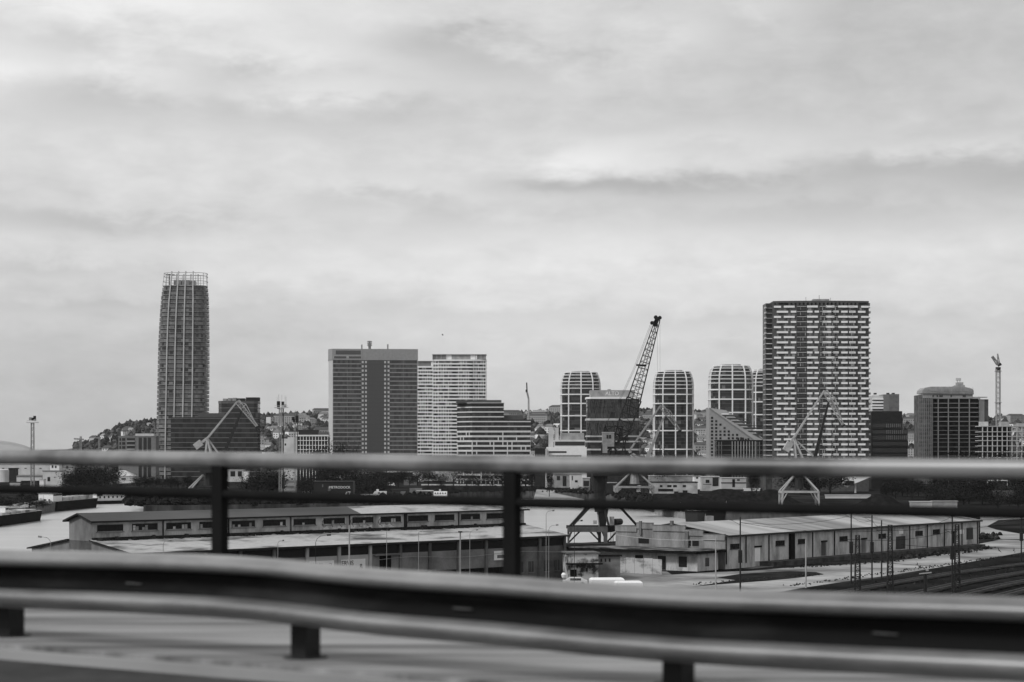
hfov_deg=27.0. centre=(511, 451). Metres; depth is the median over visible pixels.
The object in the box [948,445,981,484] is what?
tree
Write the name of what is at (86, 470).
tree
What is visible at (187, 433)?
office block
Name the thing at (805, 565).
street pole
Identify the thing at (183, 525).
window
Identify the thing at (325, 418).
hillside house
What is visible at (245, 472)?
pale annex
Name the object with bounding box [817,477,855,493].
tree
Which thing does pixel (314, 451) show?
tree
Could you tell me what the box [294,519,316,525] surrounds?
window
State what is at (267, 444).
hillside house
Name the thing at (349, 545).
flagpole
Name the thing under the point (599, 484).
lattice boom crane
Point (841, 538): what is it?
window
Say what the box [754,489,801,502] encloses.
coal pile
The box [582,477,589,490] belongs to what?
bank house
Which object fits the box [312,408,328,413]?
hillside house
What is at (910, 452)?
hillside house
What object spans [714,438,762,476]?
louvred block
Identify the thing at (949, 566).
overhead wire
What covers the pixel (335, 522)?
window
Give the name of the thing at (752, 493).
shrub
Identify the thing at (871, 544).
railway mast
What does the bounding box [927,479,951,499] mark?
tree
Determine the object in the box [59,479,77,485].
shrub
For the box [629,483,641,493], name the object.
tree
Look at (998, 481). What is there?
tree
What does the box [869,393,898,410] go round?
grey apartment block
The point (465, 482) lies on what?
shrub
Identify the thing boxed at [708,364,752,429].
domed tower
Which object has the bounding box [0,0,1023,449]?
sky
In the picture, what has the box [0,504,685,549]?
water
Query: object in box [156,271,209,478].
residential tower
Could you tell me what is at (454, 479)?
shrub
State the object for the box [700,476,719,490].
yard office
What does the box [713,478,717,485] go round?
window
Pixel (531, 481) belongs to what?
tree
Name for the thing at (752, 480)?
tree
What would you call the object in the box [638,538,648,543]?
window
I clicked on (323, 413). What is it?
hillside house
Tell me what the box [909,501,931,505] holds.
shipping container
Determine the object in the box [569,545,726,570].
annex building
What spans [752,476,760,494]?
tree
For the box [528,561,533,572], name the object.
window
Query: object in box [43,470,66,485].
port office
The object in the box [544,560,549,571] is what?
window
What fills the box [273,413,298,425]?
hillside house
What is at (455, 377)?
apartment tower
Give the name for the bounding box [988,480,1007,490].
boat shed
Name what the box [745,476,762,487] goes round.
grey block
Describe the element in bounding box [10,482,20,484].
quay shed
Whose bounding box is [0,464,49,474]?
terminal hall
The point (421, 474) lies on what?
shrub
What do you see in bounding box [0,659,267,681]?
road deck
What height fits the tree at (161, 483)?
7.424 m
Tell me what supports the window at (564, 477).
in the bank house at (561, 480)
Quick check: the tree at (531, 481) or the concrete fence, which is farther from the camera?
the tree at (531, 481)
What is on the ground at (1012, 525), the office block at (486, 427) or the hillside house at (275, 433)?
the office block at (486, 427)
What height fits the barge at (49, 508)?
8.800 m
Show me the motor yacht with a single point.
(377, 491)
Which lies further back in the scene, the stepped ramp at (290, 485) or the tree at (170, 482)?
the tree at (170, 482)
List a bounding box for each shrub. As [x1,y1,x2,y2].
[30,497,47,507]
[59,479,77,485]
[105,480,126,486]
[123,482,166,498]
[296,479,312,491]
[296,480,331,491]
[339,477,388,492]
[355,480,376,493]
[363,476,400,492]
[368,478,392,490]
[377,471,404,484]
[398,471,439,485]
[403,471,421,485]
[438,472,469,484]
[446,484,461,493]
[457,472,474,485]
[461,484,473,491]
[464,472,492,485]
[467,482,481,491]
[477,473,501,485]
[482,482,494,491]
[490,484,501,491]
[746,491,755,496]
[765,477,831,493]
[921,479,956,500]
[932,486,965,500]
[986,480,1011,493]
[996,481,1023,499]
[999,491,1019,506]
[1004,479,1023,492]
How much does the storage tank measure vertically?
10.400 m
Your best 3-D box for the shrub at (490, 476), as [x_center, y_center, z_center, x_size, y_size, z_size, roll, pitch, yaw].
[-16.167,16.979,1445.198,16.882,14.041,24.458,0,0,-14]
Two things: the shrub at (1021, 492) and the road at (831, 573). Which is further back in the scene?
the shrub at (1021, 492)
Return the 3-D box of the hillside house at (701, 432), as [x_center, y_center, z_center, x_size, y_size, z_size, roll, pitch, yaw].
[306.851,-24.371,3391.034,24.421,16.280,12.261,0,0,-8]
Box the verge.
[699,571,821,585]
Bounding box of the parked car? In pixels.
[566,577,586,581]
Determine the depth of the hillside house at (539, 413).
3776.31 m
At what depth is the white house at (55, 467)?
1959.18 m
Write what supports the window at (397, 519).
in the warehouse at (262, 532)
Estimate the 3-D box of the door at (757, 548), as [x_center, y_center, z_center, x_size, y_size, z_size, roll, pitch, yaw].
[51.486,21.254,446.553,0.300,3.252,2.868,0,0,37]
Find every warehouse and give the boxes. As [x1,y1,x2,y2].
[27,505,570,578]
[614,515,984,568]
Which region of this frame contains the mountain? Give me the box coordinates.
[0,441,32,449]
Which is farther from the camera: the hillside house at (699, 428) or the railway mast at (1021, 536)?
the hillside house at (699, 428)
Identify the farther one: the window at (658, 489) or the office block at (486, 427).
the office block at (486, 427)
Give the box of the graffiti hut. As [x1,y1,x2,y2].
[561,551,602,581]
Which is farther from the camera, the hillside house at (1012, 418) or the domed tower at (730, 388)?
the hillside house at (1012, 418)
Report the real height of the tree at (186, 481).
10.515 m
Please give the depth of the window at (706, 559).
431.06 m
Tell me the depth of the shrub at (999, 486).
1103.70 m
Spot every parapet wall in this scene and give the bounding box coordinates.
[743,488,760,490]
[825,495,869,497]
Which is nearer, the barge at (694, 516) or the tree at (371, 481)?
the barge at (694, 516)
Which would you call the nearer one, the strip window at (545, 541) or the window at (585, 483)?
the strip window at (545, 541)
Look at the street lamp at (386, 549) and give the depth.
344.96 m
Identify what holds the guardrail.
on the pavement
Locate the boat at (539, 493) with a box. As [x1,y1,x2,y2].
[534,489,581,498]
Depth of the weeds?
970.66 m
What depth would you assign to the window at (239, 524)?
362.24 m
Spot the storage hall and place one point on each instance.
(450, 475)
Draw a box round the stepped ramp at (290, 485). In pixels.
[280,478,296,491]
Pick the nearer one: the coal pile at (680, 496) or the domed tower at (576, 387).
the coal pile at (680, 496)
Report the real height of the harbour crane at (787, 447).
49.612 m
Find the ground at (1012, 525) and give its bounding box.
[0,471,1023,589]
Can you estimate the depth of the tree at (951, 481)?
1299.21 m
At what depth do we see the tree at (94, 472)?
1308.94 m
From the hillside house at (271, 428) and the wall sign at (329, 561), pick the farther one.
the hillside house at (271, 428)
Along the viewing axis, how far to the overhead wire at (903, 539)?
356.21 m
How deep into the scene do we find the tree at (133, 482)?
1407.44 m
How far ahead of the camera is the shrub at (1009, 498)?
936.98 m
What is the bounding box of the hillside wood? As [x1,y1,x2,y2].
[72,407,1023,470]
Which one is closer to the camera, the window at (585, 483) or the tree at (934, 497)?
the tree at (934, 497)
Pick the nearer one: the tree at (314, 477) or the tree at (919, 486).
the tree at (919, 486)
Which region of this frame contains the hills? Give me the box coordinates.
[59,420,1022,471]
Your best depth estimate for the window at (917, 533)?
507.79 m
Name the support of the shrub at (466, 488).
on the ground at (1012, 525)
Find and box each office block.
[171,397,260,480]
[456,400,530,482]
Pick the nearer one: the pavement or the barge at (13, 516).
the pavement
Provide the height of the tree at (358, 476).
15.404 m
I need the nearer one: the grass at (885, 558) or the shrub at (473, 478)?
the grass at (885, 558)
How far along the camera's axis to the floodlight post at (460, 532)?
351.90 m
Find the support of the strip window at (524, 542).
in the warehouse at (262, 532)
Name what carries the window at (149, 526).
in the warehouse at (262, 532)
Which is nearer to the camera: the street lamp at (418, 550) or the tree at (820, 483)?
the street lamp at (418, 550)
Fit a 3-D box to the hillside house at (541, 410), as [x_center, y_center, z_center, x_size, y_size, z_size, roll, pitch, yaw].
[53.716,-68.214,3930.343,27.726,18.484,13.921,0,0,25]
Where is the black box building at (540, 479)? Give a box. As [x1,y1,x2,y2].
[535,448,546,486]
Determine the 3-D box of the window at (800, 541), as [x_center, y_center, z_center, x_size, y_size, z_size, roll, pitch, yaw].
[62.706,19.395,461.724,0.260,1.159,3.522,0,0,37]
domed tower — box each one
[560,371,600,446]
[653,370,693,456]
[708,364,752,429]
[751,368,762,437]
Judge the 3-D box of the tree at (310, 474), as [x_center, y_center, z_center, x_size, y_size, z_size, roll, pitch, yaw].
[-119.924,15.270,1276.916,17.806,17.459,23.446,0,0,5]
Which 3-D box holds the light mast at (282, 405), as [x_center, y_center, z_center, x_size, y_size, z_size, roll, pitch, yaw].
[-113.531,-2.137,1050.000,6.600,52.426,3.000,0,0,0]
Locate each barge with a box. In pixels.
[0,506,41,525]
[9,495,55,513]
[39,494,97,511]
[93,495,123,503]
[401,488,433,494]
[685,501,726,521]
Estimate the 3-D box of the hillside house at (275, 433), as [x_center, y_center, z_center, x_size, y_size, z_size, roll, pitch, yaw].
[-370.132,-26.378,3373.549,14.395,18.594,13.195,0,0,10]
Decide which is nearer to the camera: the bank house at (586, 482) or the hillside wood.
the bank house at (586, 482)
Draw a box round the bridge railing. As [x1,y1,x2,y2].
[0,450,1023,576]
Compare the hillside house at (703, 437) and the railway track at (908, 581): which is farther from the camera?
the hillside house at (703, 437)
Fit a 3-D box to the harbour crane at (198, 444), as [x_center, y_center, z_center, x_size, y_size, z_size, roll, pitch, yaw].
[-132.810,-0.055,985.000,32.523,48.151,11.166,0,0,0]
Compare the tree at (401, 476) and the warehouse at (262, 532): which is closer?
the warehouse at (262, 532)
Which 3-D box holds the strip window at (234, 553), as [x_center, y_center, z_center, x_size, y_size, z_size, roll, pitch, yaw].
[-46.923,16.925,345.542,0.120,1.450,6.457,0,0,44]
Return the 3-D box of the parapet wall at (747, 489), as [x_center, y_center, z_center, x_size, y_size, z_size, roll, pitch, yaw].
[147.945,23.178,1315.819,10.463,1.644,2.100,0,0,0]
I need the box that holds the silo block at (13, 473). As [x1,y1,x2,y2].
[9,468,17,480]
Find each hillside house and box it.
[102,445,111,449]
[121,429,128,435]
[260,440,268,444]
[264,442,272,446]
[266,417,274,423]
[268,426,280,430]
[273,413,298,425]
[273,429,282,438]
[285,432,298,436]
[292,425,308,429]
[299,416,305,422]
[306,417,316,424]
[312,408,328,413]
[314,427,328,436]
[318,412,328,417]
[322,416,328,422]
[503,410,521,414]
[527,414,550,423]
[531,412,548,413]
[533,410,549,411]
[544,424,554,432]
[549,405,559,412]
[642,413,652,418]
[694,412,701,418]
[694,426,705,433]
[694,442,705,451]
[697,431,705,434]
[697,435,705,440]
[698,450,705,456]
[903,416,913,423]
[908,432,913,440]
[908,449,913,457]
[1006,414,1023,422]
[1013,428,1022,435]
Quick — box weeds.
[0,485,1018,593]
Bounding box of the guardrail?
[0,550,1023,681]
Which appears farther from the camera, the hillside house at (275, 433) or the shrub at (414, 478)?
the hillside house at (275, 433)
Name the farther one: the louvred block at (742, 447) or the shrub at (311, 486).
the louvred block at (742, 447)
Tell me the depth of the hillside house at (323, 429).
3376.21 m
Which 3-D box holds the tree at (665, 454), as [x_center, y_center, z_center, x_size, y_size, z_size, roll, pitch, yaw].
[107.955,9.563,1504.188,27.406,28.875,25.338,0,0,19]
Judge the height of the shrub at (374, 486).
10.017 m
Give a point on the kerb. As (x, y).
(255, 674)
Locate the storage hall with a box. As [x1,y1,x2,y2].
[446,473,456,481]
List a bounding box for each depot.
[648,475,692,485]
[719,477,745,488]
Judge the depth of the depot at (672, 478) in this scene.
1500.00 m
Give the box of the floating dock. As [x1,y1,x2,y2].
[313,481,354,492]
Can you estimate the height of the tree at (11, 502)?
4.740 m
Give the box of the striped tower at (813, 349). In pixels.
[763,298,870,490]
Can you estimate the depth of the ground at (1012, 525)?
1099.51 m
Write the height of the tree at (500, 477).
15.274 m
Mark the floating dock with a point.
(339, 486)
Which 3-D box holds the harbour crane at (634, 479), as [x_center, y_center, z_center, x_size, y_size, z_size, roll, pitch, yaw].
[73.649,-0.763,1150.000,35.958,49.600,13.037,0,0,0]
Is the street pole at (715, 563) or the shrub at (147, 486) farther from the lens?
the shrub at (147, 486)
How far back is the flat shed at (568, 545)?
452.02 m
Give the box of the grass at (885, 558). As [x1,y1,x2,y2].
[804,539,996,564]
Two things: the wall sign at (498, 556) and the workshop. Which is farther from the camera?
the workshop
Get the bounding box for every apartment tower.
[418,361,432,472]
[432,354,486,472]
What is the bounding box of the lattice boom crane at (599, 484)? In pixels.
[566,315,661,543]
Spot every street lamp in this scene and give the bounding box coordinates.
[315,534,330,561]
[386,530,387,568]
[418,531,421,570]
[574,520,582,580]
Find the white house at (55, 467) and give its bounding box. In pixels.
[50,465,61,469]
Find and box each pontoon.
[434,489,446,495]
[654,511,713,520]
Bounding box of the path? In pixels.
[980,519,1023,538]
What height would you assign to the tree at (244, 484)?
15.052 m
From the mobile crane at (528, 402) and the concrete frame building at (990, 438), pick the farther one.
the mobile crane at (528, 402)
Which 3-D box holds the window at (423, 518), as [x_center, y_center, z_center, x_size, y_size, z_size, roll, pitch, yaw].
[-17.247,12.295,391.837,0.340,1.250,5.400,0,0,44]
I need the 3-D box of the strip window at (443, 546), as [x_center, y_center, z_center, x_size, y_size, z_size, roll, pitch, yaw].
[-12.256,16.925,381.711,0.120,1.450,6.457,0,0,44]
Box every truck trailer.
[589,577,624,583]
[614,581,642,584]
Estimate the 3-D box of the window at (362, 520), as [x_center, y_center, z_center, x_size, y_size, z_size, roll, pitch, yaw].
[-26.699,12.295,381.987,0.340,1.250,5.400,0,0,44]
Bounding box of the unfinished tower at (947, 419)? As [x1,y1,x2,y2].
[914,378,987,483]
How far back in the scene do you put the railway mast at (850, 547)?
386.98 m
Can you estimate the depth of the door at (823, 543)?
469.57 m
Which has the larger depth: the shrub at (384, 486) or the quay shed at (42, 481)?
the quay shed at (42, 481)
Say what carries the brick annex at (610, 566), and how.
on the yard at (628, 576)
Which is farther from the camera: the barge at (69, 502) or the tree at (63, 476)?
the tree at (63, 476)
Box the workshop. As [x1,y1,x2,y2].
[649,481,697,493]
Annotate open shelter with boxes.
[384,472,412,482]
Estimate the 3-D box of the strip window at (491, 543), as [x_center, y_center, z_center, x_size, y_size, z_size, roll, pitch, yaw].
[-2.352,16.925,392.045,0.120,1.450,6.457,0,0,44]
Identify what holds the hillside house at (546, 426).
on the hills
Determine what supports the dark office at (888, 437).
on the ground at (1012, 525)
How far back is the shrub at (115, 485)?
1245.79 m
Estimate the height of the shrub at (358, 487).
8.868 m
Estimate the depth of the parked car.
383.10 m
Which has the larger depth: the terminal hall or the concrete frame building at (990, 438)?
the terminal hall
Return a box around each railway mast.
[733,517,741,588]
[844,535,860,592]
[849,516,852,583]
[862,516,873,578]
[877,525,893,593]
[944,524,960,592]
[950,518,954,593]
[1020,519,1022,562]
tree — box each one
[0,498,16,505]
[19,496,36,507]
[33,499,49,507]
[54,467,92,485]
[59,465,102,477]
[61,470,86,484]
[67,466,108,479]
[69,466,124,486]
[73,465,116,482]
[97,467,128,481]
[127,474,149,486]
[134,474,158,487]
[149,475,160,485]
[155,479,167,487]
[164,476,177,487]
[171,475,182,487]
[182,474,193,488]
[233,474,255,489]
[237,469,293,490]
[240,468,264,489]
[242,469,293,490]
[255,469,286,490]
[296,469,325,482]
[299,476,312,490]
[305,436,343,473]
[306,469,324,481]
[314,470,332,480]
[321,439,345,473]
[325,442,351,478]
[333,440,354,479]
[333,470,355,481]
[341,470,372,485]
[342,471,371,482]
[344,439,361,473]
[358,471,383,493]
[362,470,390,490]
[369,471,390,487]
[388,471,410,486]
[421,472,436,485]
[429,472,447,484]
[493,473,501,482]
[521,473,534,486]
[528,473,535,495]
[546,474,553,495]
[615,475,630,491]
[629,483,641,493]
[650,445,682,478]
[748,476,755,491]
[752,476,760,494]
[810,477,833,490]
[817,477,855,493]
[885,479,906,497]
[886,478,897,495]
[897,478,916,496]
[902,479,926,498]
[914,478,923,495]
[923,492,939,500]
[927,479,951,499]
[938,450,965,485]
[946,496,960,501]
[947,491,977,504]
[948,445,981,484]
[957,445,1002,482]
[973,479,997,497]
[977,486,1021,506]
[986,445,1007,486]
[996,449,1017,490]
[1006,495,1023,506]
[1013,479,1023,491]
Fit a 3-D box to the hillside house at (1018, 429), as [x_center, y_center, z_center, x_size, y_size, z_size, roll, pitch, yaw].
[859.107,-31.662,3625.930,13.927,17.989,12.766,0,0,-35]
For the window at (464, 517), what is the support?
in the warehouse at (262, 532)
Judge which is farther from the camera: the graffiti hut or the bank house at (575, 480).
the bank house at (575, 480)
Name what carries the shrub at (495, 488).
on the ground at (1012, 525)
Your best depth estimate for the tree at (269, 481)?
1161.13 m
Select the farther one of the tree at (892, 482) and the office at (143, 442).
the office at (143, 442)
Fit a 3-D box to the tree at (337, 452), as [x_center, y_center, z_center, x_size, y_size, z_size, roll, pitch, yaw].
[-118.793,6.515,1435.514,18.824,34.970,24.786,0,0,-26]
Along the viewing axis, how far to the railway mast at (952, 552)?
358.08 m
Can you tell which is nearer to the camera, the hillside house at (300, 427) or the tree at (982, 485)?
the tree at (982, 485)
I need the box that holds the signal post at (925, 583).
[919,569,931,593]
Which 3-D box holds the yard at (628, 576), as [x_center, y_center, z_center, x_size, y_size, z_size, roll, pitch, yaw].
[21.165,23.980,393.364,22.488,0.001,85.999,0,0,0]
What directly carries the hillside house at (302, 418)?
on the hills
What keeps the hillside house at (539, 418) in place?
on the hills
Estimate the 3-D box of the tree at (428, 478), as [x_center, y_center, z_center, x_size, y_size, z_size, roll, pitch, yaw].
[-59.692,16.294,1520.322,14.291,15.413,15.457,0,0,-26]
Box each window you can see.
[96,524,124,532]
[131,523,158,531]
[165,522,191,530]
[199,522,210,529]
[208,551,237,555]
[232,520,255,527]
[242,550,271,557]
[263,519,286,526]
[276,548,304,557]
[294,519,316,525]
[309,547,336,556]
[323,518,345,524]
[341,546,367,554]
[352,517,374,523]
[372,544,397,553]
[380,516,401,523]
[402,543,427,552]
[408,515,428,522]
[432,542,456,550]
[434,514,455,521]
[460,514,479,520]
[461,541,483,549]
[486,513,501,519]
[488,540,501,547]
[521,538,537,546]
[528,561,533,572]
[542,537,562,545]
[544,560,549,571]
[555,560,559,570]
[563,476,565,485]
[583,481,588,485]
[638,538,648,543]
[658,489,672,490]
[679,556,686,566]
[692,541,698,545]
[705,558,708,565]
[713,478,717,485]
[730,543,738,549]
[775,540,784,546]
[798,539,804,544]
[839,536,847,541]
[878,533,886,538]
[915,531,922,535]
[933,529,939,534]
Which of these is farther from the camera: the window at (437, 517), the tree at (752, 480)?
the tree at (752, 480)
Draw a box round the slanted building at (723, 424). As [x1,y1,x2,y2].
[706,408,762,456]
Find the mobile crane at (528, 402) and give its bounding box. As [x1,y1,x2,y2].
[526,383,529,419]
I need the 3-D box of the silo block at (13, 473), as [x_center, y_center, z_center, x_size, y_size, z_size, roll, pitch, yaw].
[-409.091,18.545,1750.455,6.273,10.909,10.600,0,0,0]
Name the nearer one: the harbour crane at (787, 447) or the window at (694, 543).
the window at (694, 543)
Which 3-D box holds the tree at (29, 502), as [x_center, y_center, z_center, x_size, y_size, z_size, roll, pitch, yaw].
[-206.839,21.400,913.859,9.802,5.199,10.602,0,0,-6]
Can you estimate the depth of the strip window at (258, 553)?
351.09 m
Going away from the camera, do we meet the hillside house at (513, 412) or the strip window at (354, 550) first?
the strip window at (354, 550)
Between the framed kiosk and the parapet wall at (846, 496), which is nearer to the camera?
the parapet wall at (846, 496)
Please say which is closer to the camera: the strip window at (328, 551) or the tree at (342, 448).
the strip window at (328, 551)
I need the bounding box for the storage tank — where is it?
[0,469,8,481]
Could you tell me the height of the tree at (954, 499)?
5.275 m
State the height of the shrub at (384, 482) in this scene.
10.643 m
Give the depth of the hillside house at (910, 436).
3302.97 m
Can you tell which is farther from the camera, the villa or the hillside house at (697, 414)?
the hillside house at (697, 414)
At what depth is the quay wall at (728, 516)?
979.75 m
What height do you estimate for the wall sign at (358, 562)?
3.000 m
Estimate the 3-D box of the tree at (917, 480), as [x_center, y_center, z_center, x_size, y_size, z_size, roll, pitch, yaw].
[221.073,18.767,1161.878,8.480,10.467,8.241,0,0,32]
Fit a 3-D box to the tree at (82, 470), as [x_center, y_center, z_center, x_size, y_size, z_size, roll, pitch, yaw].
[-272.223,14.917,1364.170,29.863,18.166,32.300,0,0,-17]
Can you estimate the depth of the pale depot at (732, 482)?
1371.43 m
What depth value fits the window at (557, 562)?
403.41 m
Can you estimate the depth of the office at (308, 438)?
1500.00 m
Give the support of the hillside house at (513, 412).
on the hills
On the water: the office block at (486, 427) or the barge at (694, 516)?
the barge at (694, 516)
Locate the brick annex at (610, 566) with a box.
[598,552,621,576]
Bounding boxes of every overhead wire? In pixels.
[745,523,887,531]
[870,531,949,540]
[880,562,1010,567]
[908,545,1023,548]
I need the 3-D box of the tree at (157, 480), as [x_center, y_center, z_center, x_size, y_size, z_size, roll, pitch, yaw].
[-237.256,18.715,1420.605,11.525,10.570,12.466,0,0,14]
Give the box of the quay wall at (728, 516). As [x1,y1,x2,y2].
[7,491,820,519]
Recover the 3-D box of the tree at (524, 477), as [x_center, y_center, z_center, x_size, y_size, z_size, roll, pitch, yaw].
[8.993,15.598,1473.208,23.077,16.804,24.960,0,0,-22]
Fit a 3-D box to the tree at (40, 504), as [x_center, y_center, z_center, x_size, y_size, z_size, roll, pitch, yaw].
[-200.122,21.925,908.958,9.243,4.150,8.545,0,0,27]
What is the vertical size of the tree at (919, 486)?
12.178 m
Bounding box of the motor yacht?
[373,489,386,493]
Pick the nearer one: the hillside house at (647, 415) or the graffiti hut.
the graffiti hut
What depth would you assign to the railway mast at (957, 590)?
363.26 m
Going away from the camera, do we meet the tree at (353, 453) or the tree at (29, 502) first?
the tree at (29, 502)
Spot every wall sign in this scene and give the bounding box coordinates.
[309,560,333,563]
[341,559,364,566]
[494,551,501,559]
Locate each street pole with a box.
[715,538,715,588]
[805,539,806,587]
[881,520,881,577]
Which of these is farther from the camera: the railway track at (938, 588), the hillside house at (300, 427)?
the hillside house at (300, 427)
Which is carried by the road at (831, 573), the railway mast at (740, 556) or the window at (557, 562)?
the railway mast at (740, 556)
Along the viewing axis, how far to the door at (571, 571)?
393.49 m
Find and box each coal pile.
[656,492,714,501]
[701,489,768,502]
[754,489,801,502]
[857,494,902,504]
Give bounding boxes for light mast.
[26,416,38,484]
[274,401,287,490]
[292,416,299,491]
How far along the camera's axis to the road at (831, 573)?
420.47 m
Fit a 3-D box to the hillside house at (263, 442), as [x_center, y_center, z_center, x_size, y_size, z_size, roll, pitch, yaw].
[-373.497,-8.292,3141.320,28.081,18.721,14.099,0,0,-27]
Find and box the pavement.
[0,609,1009,681]
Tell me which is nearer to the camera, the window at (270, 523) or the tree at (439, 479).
the window at (270, 523)
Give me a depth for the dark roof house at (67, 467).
2285.71 m
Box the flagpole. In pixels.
[349,525,349,565]
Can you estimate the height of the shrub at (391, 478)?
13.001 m
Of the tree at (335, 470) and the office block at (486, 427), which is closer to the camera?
the tree at (335, 470)
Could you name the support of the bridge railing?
on the pavement
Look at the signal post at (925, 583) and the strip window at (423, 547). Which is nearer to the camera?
the signal post at (925, 583)
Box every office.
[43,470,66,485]
[118,434,159,479]
[282,430,329,482]
[546,428,586,486]
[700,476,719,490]
[869,411,907,488]
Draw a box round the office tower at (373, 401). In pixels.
[328,341,417,477]
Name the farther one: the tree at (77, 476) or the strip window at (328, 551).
the tree at (77, 476)
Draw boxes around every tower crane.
[74,436,83,449]
[991,354,1001,425]
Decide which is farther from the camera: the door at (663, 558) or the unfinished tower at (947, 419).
the unfinished tower at (947, 419)
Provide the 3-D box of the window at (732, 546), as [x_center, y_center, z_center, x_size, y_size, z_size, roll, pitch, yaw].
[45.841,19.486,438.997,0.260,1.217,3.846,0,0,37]
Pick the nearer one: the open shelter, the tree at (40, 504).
the tree at (40, 504)
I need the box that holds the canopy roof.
[842,478,866,492]
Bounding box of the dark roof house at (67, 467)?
[62,465,74,471]
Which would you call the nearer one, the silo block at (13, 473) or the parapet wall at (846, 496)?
the parapet wall at (846, 496)
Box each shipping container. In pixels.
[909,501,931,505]
[932,501,957,505]
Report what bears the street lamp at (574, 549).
on the ground at (1012, 525)
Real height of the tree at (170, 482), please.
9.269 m
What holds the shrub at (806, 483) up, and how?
on the ground at (1012, 525)
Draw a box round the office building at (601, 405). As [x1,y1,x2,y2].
[585,389,639,481]
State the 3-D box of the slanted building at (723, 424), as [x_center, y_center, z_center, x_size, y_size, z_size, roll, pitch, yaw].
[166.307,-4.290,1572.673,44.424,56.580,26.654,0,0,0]
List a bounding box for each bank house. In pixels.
[554,474,569,487]
[570,474,581,488]
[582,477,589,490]
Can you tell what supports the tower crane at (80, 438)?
on the ground at (1012, 525)
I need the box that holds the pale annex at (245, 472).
[243,471,249,481]
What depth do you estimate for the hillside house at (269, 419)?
3741.19 m
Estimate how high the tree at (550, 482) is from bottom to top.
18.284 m
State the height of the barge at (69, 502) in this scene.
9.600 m
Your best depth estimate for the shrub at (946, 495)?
981.54 m
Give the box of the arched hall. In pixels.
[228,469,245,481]
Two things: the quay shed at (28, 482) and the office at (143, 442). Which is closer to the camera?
the quay shed at (28, 482)
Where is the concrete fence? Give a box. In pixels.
[620,557,661,574]
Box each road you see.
[421,484,527,485]
[627,539,1023,590]
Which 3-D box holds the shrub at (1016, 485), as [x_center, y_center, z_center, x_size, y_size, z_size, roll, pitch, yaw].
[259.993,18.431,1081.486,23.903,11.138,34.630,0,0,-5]
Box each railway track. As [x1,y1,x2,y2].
[834,563,1023,592]
[902,571,1023,593]
[950,579,1023,595]
[988,587,1023,596]
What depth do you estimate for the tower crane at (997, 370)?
1558.92 m
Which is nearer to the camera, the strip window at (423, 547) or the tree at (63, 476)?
the strip window at (423, 547)
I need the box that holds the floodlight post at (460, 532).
[458,531,461,572]
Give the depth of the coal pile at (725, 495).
973.10 m
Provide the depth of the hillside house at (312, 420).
3784.86 m
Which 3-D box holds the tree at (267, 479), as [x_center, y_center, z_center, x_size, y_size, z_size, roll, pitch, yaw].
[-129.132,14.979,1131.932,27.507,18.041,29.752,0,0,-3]
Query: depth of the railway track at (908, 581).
401.21 m
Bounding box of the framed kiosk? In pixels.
[605,482,619,493]
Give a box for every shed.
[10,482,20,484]
[17,475,42,481]
[21,481,38,484]
[39,479,45,484]
[404,476,416,484]
[566,543,610,550]
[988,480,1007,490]
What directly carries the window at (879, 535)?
in the warehouse at (762, 546)
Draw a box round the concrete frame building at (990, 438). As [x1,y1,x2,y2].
[975,422,1023,484]
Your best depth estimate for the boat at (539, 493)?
1255.50 m
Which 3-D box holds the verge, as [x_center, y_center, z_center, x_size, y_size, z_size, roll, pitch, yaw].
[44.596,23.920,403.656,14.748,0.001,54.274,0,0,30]
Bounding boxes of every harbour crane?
[188,400,258,498]
[615,404,681,494]
[778,390,845,503]
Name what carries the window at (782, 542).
in the warehouse at (762, 546)
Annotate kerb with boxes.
[0,648,422,681]
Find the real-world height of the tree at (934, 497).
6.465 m
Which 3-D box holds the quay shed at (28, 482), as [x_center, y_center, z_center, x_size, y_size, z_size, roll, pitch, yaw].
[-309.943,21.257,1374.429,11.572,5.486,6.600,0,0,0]
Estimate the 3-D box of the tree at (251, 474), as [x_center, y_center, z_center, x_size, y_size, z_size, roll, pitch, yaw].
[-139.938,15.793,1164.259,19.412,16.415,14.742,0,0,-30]
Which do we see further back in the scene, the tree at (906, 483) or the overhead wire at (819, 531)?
the tree at (906, 483)
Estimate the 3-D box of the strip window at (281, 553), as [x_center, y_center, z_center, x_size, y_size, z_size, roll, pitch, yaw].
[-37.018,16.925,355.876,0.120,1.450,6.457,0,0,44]
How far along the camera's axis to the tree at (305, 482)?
1213.42 m
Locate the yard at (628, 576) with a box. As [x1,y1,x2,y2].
[620,571,671,580]
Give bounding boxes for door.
[373,553,400,568]
[570,570,576,576]
[658,556,665,569]
[754,545,761,560]
[821,540,826,555]
[861,538,866,552]
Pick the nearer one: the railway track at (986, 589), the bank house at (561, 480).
the railway track at (986, 589)
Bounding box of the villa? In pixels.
[116,470,136,480]

